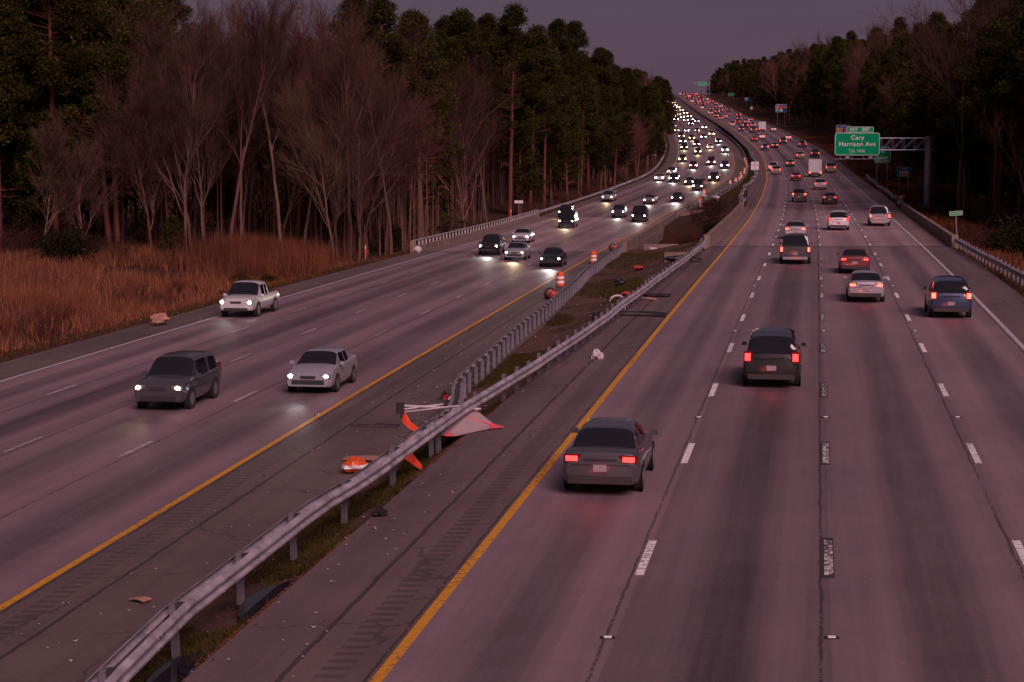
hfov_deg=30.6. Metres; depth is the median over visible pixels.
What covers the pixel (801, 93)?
bare tree
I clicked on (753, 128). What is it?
van
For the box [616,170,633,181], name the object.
bare shrub
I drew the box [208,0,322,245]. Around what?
bare tree
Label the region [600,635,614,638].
road stud
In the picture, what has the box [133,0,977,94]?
sky
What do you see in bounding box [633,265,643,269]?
red cloth
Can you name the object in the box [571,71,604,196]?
pine tree
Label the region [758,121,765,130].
box truck
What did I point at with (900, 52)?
pine tree
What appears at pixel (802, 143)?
pickup
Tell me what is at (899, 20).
pine tree
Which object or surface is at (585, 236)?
road bridge
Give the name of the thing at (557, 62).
pine tree
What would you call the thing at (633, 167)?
bare shrub
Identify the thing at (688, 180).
sedan
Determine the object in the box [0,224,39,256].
bare shrub
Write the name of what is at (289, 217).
bare tree
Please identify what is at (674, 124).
evergreen tree
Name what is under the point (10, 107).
pine tree
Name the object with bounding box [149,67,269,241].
bare tree
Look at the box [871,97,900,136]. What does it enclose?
evergreen tree
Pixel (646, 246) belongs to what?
wing wall
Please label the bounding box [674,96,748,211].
guardrail
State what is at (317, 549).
median green grass
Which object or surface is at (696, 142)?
van
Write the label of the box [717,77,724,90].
bare tree
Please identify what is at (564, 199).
bare shrub
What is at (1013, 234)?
shrub
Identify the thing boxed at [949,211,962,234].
creek sign
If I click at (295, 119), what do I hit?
bare tree
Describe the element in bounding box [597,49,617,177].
pine tree
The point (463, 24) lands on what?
pine tree
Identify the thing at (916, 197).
verge dry grass
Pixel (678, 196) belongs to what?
sedan
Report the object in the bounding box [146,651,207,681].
puddle
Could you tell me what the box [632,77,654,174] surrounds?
evergreen tree
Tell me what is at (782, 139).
van
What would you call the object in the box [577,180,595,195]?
bare shrub
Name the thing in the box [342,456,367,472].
crushed drum
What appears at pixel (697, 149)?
suv
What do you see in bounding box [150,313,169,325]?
cardboard box
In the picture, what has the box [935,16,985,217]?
pine tree
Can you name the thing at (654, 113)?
pine tree
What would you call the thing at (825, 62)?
evergreen tree
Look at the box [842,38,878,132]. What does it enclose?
bare tree
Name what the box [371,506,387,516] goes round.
tyre scrap
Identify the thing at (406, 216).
pine tree
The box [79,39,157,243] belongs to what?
pine tree
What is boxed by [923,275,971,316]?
suv
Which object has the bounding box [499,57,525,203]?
pine tree
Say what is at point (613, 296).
bent pipe
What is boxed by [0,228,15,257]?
bare shrub
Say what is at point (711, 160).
van
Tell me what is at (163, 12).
pine tree
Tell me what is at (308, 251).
bare shrub
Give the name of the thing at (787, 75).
bare tree
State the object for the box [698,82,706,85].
crest sign
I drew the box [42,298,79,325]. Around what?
bare shrub
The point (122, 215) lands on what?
bare tree
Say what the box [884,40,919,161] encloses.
pine tree
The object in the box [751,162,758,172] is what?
truck lane sign
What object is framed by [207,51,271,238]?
tree
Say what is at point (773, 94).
evergreen tree
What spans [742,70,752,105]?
evergreen tree
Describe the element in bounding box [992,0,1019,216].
pine tree
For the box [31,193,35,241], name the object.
pine tree
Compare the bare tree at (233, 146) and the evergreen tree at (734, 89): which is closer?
the bare tree at (233, 146)
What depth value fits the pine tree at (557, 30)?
354.62 m
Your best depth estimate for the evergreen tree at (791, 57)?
837.10 m
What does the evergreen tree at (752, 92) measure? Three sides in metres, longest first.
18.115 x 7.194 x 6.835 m
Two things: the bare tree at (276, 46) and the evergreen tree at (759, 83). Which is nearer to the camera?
the bare tree at (276, 46)
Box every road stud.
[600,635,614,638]
[824,635,839,638]
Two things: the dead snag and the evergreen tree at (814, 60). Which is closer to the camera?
the dead snag
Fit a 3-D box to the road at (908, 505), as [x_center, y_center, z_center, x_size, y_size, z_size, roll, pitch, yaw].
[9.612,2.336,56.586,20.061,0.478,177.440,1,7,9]
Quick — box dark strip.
[351,424,399,425]
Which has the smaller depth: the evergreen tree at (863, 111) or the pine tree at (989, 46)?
the pine tree at (989, 46)
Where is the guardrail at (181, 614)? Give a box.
[99,238,705,681]
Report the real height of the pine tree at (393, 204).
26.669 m
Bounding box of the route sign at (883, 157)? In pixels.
[874,147,890,180]
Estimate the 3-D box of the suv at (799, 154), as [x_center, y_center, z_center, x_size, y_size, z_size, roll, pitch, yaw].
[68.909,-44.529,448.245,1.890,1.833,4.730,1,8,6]
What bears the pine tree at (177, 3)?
on the ground at (580, 308)
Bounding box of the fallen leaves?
[142,250,704,679]
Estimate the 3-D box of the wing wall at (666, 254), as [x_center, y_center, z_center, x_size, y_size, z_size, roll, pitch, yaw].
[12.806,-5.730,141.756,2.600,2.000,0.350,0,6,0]
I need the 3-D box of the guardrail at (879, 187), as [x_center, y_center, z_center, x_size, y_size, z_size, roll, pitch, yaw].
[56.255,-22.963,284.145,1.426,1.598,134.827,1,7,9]
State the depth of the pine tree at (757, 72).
950.92 m
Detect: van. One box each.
[558,210,577,227]
[631,205,648,221]
[681,142,687,149]
[692,178,705,189]
[693,139,699,146]
[707,156,714,164]
[750,126,756,132]
[779,137,786,143]
[810,148,818,156]
[825,162,835,172]
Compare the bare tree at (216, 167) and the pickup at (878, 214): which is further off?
the bare tree at (216, 167)
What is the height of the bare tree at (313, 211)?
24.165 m
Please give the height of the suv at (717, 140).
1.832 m
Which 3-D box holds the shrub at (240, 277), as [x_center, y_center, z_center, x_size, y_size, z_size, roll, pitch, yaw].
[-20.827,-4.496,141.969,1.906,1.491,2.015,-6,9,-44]
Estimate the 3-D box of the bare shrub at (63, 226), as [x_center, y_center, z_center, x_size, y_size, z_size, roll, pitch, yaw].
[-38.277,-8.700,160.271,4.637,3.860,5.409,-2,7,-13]
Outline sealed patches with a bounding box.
[818,252,834,577]
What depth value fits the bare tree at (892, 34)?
500.09 m
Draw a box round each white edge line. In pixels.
[0,135,678,381]
[704,97,1023,349]
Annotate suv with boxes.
[133,350,220,408]
[479,234,505,254]
[558,204,574,216]
[602,190,616,201]
[611,204,627,217]
[667,166,676,174]
[669,173,679,181]
[689,161,697,168]
[694,147,700,153]
[715,138,721,143]
[741,327,805,385]
[761,143,768,149]
[771,165,780,173]
[791,188,807,201]
[795,151,803,158]
[814,178,826,189]
[826,210,849,229]
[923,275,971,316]
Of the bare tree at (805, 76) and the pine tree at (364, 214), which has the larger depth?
the bare tree at (805, 76)
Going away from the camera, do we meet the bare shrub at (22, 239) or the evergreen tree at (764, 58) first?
the bare shrub at (22, 239)
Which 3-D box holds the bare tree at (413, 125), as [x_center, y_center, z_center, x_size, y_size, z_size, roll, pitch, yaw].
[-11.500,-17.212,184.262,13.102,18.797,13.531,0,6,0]
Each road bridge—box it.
[410,209,678,251]
[702,202,957,248]
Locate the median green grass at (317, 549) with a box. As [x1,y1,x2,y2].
[129,239,702,681]
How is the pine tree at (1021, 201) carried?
on the ground at (580, 308)
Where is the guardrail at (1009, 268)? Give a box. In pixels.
[954,238,1023,285]
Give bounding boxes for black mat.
[643,293,671,296]
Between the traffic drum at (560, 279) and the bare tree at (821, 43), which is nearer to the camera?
the traffic drum at (560, 279)
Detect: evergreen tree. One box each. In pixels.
[628,85,656,176]
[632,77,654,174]
[636,134,657,163]
[647,85,667,162]
[649,96,668,164]
[653,75,675,145]
[655,82,676,139]
[655,130,664,148]
[719,71,726,94]
[721,71,728,92]
[732,77,738,99]
[738,77,747,98]
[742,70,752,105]
[748,73,760,104]
[756,56,768,69]
[756,70,765,110]
[758,76,766,111]
[760,70,776,113]
[760,73,774,113]
[768,68,783,115]
[768,74,782,106]
[775,71,785,115]
[780,65,793,117]
[784,66,803,119]
[789,50,798,65]
[792,70,810,123]
[793,52,803,73]
[799,56,821,125]
[805,50,815,68]
[814,48,824,114]
[818,73,839,130]
[819,36,846,121]
[822,36,847,73]
[828,62,856,124]
[837,57,865,132]
[846,41,857,125]
[849,59,876,126]
[859,68,886,134]
[859,71,890,145]
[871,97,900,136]
[875,34,887,53]
[877,27,903,136]
[889,36,897,142]
[891,34,904,147]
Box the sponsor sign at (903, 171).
[897,167,910,192]
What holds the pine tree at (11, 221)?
on the ground at (580, 308)
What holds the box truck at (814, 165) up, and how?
on the road at (776, 196)
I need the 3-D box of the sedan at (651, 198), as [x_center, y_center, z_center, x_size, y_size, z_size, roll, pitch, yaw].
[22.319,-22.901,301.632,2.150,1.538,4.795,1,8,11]
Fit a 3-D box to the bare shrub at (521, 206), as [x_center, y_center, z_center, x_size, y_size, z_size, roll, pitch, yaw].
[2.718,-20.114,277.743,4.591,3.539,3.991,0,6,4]
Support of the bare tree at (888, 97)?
on the ground at (580, 308)
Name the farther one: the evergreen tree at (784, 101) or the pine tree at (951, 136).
the evergreen tree at (784, 101)
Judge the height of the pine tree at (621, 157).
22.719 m
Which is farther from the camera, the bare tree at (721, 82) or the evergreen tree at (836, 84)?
the bare tree at (721, 82)
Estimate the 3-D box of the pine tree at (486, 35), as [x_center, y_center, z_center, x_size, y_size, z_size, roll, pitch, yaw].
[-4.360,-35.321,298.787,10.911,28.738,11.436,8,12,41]
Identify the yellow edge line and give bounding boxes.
[0,110,734,610]
[369,96,766,681]
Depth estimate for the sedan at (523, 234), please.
190.87 m
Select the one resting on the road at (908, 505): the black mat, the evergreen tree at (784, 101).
the black mat
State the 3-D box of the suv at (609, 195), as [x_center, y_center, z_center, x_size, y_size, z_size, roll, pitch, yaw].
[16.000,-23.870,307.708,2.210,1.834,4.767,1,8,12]
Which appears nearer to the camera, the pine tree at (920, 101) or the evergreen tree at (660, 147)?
the pine tree at (920, 101)
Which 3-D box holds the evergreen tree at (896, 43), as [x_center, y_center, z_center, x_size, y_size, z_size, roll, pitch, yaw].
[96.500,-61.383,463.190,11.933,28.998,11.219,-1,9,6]
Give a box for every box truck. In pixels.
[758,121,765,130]
[808,158,821,176]
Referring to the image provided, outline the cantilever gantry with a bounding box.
[834,136,932,207]
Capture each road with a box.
[0,252,620,681]
[182,247,1023,681]
[540,96,748,216]
[674,94,899,209]
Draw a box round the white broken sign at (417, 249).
[414,246,421,252]
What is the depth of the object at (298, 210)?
184.28 m
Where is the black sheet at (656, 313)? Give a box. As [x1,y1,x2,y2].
[603,311,666,315]
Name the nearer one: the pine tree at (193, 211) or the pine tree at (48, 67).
the pine tree at (48, 67)
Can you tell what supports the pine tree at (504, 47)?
on the ground at (580, 308)
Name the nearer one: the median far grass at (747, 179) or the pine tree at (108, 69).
the pine tree at (108, 69)
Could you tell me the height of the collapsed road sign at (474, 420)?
1.100 m
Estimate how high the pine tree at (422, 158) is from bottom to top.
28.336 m
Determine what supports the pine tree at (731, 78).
on the ground at (580, 308)
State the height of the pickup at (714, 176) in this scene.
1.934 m
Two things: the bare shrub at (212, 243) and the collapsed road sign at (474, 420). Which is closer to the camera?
the collapsed road sign at (474, 420)
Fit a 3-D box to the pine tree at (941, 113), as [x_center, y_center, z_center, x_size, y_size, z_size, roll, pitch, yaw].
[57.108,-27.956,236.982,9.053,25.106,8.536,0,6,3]
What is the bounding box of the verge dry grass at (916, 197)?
[798,129,1023,280]
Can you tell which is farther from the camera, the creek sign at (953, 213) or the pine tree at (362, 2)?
the pine tree at (362, 2)
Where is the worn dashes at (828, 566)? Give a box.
[819,254,832,574]
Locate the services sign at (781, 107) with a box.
[775,104,786,125]
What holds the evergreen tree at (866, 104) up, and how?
on the ground at (580, 308)
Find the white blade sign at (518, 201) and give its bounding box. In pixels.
[515,200,522,218]
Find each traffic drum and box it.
[440,390,450,399]
[544,287,556,298]
[554,272,564,286]
[588,250,596,263]
[609,243,616,250]
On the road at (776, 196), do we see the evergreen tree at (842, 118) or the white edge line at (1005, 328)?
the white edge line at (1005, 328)
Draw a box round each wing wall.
[643,244,677,249]
[664,252,687,261]
[680,210,705,215]
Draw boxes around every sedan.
[286,347,357,391]
[504,242,530,259]
[512,228,533,242]
[539,247,566,266]
[563,417,657,491]
[643,194,657,203]
[655,173,665,180]
[671,192,684,201]
[684,177,693,184]
[751,136,757,140]
[771,142,777,147]
[783,220,808,235]
[786,160,793,166]
[791,172,800,179]
[821,192,837,203]
[836,247,871,272]
[843,270,885,300]
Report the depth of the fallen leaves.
38.42 m
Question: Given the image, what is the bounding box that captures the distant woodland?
[1,35,1020,257]
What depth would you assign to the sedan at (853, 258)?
112.33 m
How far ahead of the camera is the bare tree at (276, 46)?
164.12 m
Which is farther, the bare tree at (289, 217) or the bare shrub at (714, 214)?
the bare shrub at (714, 214)
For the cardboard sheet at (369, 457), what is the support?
on the road at (76, 480)
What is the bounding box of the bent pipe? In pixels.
[609,295,625,309]
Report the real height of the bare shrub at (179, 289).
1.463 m
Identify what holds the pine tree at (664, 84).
on the ground at (580, 308)
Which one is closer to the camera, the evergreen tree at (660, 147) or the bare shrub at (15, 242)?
the bare shrub at (15, 242)
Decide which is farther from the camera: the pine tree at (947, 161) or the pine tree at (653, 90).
the pine tree at (653, 90)
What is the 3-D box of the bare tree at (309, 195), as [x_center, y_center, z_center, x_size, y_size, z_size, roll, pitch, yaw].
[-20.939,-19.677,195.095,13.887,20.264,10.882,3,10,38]
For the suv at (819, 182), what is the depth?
289.24 m
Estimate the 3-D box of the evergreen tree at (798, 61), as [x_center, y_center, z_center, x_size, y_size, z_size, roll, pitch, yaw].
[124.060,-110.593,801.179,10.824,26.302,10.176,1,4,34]
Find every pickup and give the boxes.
[219,280,279,316]
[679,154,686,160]
[709,172,719,180]
[720,160,728,168]
[721,146,728,152]
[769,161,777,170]
[779,233,812,262]
[798,140,806,146]
[866,205,890,225]
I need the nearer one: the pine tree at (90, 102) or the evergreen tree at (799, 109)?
the pine tree at (90, 102)
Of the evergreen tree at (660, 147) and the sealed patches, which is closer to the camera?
the sealed patches
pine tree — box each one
[0,0,24,145]
[0,0,45,249]
[0,0,115,233]
[0,1,54,244]
[0,21,59,244]
[2,133,20,235]
[5,26,86,227]
[6,136,21,247]
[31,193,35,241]
[38,2,55,226]
[41,0,96,237]
[41,0,161,250]
[57,0,174,246]
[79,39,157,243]
[79,122,132,239]
[81,5,136,245]
[119,0,182,246]
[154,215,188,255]
[156,0,205,238]
[169,46,214,239]
[169,52,204,237]
[195,131,246,236]
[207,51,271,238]
[249,134,290,236]
[250,82,299,240]
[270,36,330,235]
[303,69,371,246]
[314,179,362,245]
[321,0,371,238]
[341,61,389,249]
[351,0,435,253]
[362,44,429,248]
[370,171,413,230]
[383,8,468,237]
[395,12,434,211]
[403,62,435,244]
[421,15,471,208]
[422,36,489,233]
[422,72,460,191]
[430,7,502,217]
[436,29,497,196]
[460,28,514,202]
[466,15,506,210]
[474,2,551,218]
[475,12,509,196]
[487,135,507,180]
[493,19,519,190]
[493,66,511,193]
[498,85,547,216]
[503,23,569,210]
[513,131,547,192]
[525,84,576,203]
[532,54,573,208]
[534,41,572,191]
[544,18,584,188]
[546,40,569,189]
[546,73,589,200]
[558,19,595,185]
[566,49,589,183]
[567,62,605,193]
[567,67,612,191]
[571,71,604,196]
[580,84,619,189]
[581,52,593,180]
[586,46,632,188]
[590,51,611,178]
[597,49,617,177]
[599,74,635,185]
[609,81,644,179]
[615,67,645,180]
[633,68,645,86]
[645,82,665,171]
[647,97,662,169]
[656,79,677,148]
[715,68,721,88]
[727,72,733,98]
[728,70,735,90]
[738,69,747,98]
[751,69,761,108]
[779,72,787,116]
[819,60,840,132]
[824,47,848,124]
[844,30,858,48]
[866,47,899,166]
[866,59,887,146]
[869,27,882,53]
[871,56,899,173]
[874,69,896,168]
[881,58,909,182]
[883,16,911,43]
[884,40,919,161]
[885,49,906,178]
[889,42,921,188]
[895,32,912,58]
[900,25,947,196]
[900,33,949,197]
[916,10,949,175]
[924,21,961,173]
[927,20,968,207]
[931,78,987,201]
[935,0,1003,216]
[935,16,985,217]
[947,148,966,192]
[954,43,1013,223]
[955,15,1023,231]
[957,2,1023,228]
[957,103,1020,220]
[980,138,1020,212]
[989,0,1023,227]
[990,11,1023,179]
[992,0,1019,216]
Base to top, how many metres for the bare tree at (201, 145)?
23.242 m
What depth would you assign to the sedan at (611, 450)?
43.48 m
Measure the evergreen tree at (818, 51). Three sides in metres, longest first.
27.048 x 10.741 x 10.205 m
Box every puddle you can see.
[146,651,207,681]
[238,578,297,620]
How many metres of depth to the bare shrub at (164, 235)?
163.42 m
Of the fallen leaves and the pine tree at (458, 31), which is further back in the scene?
the pine tree at (458, 31)
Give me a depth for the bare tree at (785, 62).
862.76 m
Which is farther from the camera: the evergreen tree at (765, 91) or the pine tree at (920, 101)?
the evergreen tree at (765, 91)
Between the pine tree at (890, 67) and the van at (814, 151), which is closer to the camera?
the pine tree at (890, 67)
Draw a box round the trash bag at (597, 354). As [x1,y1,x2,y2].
[591,349,603,358]
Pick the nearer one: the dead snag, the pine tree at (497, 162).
the dead snag
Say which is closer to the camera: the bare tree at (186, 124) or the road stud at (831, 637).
the road stud at (831, 637)
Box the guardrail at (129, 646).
[85,245,622,681]
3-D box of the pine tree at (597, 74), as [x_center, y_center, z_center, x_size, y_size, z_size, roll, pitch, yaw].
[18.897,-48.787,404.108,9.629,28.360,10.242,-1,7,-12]
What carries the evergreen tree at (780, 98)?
on the ground at (580, 308)
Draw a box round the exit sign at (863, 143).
[835,127,879,158]
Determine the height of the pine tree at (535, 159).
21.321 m
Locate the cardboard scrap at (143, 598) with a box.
[129,596,151,601]
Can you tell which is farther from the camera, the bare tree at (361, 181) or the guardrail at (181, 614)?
the bare tree at (361, 181)
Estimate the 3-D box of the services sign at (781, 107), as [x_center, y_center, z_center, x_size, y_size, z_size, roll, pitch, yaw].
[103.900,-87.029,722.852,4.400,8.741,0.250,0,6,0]
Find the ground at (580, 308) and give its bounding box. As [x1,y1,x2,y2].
[0,90,1023,679]
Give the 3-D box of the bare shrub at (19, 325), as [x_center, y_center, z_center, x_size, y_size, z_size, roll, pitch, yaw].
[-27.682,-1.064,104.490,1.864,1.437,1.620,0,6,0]
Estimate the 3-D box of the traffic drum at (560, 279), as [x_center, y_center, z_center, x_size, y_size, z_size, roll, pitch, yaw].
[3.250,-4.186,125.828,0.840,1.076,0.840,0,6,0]
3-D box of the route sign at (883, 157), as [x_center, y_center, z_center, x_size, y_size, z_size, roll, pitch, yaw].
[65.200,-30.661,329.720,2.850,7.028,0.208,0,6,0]
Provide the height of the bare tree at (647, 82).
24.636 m
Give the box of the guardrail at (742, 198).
[739,153,757,201]
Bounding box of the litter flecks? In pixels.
[21,249,1020,676]
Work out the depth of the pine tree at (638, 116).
407.32 m
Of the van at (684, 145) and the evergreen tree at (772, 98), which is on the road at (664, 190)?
the van at (684, 145)
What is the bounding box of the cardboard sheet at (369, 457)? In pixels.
[342,455,378,459]
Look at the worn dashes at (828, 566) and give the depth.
38.64 m
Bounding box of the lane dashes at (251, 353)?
[5,113,718,455]
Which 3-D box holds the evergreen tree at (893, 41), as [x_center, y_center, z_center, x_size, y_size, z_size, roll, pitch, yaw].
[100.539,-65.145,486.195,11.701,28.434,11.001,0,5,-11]
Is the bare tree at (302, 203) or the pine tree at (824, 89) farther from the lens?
the pine tree at (824, 89)
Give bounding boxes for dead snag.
[962,163,965,219]
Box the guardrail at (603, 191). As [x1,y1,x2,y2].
[539,141,666,213]
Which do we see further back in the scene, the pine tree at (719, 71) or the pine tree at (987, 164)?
the pine tree at (719, 71)
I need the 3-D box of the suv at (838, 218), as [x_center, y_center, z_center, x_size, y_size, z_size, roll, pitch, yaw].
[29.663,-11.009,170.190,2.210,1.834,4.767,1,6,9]
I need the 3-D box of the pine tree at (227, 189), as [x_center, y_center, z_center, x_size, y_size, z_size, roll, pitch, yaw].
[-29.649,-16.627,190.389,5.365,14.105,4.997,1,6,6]
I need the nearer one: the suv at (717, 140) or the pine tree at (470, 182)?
the pine tree at (470, 182)
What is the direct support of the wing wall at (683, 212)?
on the ground at (580, 308)
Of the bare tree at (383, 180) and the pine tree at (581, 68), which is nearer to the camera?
the bare tree at (383, 180)
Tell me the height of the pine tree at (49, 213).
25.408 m
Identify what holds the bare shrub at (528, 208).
on the ground at (580, 308)
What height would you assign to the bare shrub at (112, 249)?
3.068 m
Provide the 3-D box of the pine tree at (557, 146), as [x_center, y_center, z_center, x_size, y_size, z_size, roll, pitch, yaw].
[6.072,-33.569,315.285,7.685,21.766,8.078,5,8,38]
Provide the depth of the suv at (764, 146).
491.99 m
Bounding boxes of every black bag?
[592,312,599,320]
[613,277,626,284]
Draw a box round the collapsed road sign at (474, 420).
[396,402,503,468]
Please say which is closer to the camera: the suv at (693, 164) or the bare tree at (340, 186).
the bare tree at (340, 186)
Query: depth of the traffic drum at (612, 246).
174.38 m
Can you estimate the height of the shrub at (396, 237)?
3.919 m
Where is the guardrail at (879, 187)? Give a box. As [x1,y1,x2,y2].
[865,174,902,204]
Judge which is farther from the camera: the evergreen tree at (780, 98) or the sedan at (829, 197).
the evergreen tree at (780, 98)
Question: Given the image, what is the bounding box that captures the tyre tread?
[662,254,701,261]
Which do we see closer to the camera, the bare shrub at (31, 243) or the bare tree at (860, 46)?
the bare shrub at (31, 243)
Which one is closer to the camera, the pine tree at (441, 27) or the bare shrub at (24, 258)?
the bare shrub at (24, 258)
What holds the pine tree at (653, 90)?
on the ground at (580, 308)
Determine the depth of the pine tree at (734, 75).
1173.09 m
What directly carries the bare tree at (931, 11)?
on the ground at (580, 308)
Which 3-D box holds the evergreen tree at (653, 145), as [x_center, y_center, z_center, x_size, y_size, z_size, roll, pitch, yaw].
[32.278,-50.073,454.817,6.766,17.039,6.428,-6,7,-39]
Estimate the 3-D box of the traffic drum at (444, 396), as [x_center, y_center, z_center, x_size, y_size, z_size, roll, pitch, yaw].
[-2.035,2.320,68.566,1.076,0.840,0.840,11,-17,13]
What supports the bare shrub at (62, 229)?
on the ground at (580, 308)
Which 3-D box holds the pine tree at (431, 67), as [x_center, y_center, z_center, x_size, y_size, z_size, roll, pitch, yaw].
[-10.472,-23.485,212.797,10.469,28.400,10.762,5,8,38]
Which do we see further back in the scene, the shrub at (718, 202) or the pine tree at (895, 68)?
the pine tree at (895, 68)
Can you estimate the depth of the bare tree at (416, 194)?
273.79 m
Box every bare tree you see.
[26,101,105,253]
[40,56,94,232]
[45,134,124,253]
[54,0,264,248]
[68,24,181,249]
[70,54,177,249]
[119,63,185,244]
[123,44,177,220]
[140,116,234,241]
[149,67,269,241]
[151,0,254,249]
[159,37,242,240]
[163,12,250,239]
[176,0,278,236]
[186,59,234,235]
[189,16,260,236]
[194,10,277,240]
[196,0,314,239]
[201,5,247,223]
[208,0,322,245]
[211,51,308,236]
[217,0,290,233]
[227,31,303,238]
[229,47,368,241]
[234,67,288,233]
[261,64,368,254]
[267,25,322,234]
[271,0,361,257]
[271,136,330,246]
[273,19,332,246]
[276,31,367,247]
[278,0,395,261]
[285,0,379,233]
[294,100,406,254]
[304,68,359,251]
[307,54,410,262]
[319,64,417,256]
[336,5,426,253]
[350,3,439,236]
[350,70,458,254]
[372,146,408,199]
[413,43,535,232]
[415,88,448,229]
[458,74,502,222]
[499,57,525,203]
[610,112,653,183]
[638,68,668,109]
[663,99,680,140]
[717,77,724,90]
[724,75,731,91]
[753,61,767,75]
[759,56,783,100]
[776,50,790,69]
[779,65,799,115]
[786,67,807,119]
[788,35,815,112]
[789,70,802,116]
[793,73,815,124]
[794,60,814,122]
[811,27,833,49]
[838,70,871,119]
[840,45,871,113]
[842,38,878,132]
[848,46,874,132]
[850,40,868,108]
[858,0,1022,218]
[859,17,887,69]
[865,15,887,34]
[872,73,903,178]
[876,17,915,51]
[918,2,949,24]
[945,2,967,27]
[974,42,1023,194]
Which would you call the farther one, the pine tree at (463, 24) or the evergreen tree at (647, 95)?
the evergreen tree at (647, 95)
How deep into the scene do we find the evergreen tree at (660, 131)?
479.79 m
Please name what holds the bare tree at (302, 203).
on the ground at (580, 308)
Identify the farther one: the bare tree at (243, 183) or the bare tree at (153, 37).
the bare tree at (243, 183)
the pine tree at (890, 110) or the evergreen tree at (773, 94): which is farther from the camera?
the evergreen tree at (773, 94)
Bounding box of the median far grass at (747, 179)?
[679,166,751,215]
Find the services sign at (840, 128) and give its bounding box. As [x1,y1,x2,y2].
[836,125,850,132]
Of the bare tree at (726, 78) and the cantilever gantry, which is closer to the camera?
the cantilever gantry
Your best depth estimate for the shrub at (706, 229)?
216.65 m
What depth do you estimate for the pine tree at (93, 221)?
189.26 m
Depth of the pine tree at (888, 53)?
409.73 m
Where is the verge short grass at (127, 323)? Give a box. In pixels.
[0,164,1023,361]
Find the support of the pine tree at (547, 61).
on the ground at (580, 308)
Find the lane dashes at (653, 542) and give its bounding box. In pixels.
[635,116,1023,574]
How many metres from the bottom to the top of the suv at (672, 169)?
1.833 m
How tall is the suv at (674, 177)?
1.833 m
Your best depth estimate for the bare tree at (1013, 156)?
182.31 m
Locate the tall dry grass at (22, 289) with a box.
[0,238,368,352]
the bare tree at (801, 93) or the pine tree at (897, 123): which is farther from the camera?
the bare tree at (801, 93)
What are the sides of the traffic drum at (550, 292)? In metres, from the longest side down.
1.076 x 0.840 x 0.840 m
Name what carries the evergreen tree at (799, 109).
on the ground at (580, 308)
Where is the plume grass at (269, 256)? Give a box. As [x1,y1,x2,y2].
[161,227,366,280]
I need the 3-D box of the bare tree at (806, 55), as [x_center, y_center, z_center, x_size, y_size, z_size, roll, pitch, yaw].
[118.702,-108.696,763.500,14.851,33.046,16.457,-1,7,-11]
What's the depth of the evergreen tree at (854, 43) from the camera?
607.72 m
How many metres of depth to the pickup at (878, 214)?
177.28 m
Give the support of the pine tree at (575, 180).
on the ground at (580, 308)
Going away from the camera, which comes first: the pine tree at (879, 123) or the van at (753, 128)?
the pine tree at (879, 123)
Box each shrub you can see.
[0,219,41,257]
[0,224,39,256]
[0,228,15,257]
[1,309,30,331]
[8,250,39,265]
[12,228,58,252]
[28,221,104,262]
[29,306,65,338]
[34,217,85,238]
[37,218,89,235]
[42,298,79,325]
[54,225,93,248]
[82,237,110,255]
[92,230,125,249]
[95,232,140,259]
[111,285,128,298]
[123,277,148,296]
[140,222,194,252]
[170,274,188,291]
[177,227,218,254]
[189,228,235,254]
[226,272,250,282]
[258,272,279,283]
[267,228,313,248]
[282,237,331,268]
[371,220,408,251]
[512,193,537,215]
[516,194,541,215]
[543,199,555,207]
[556,189,571,203]
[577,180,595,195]
[586,180,602,193]
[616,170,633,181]
[631,159,644,174]
[681,196,713,222]
[699,218,721,234]
[701,194,732,220]
[701,196,731,216]
[941,196,969,214]
[964,200,1013,230]
[970,217,1021,251]
[978,212,1023,258]
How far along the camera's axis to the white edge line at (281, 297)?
100.01 m
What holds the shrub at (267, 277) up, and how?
on the ground at (580, 308)
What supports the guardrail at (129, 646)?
on the ground at (580, 308)
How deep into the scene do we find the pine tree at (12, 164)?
195.09 m
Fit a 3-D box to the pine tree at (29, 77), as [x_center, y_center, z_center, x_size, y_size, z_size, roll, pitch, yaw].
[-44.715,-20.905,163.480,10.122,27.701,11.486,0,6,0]
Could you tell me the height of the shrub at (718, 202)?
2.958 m
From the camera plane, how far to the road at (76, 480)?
61.02 m

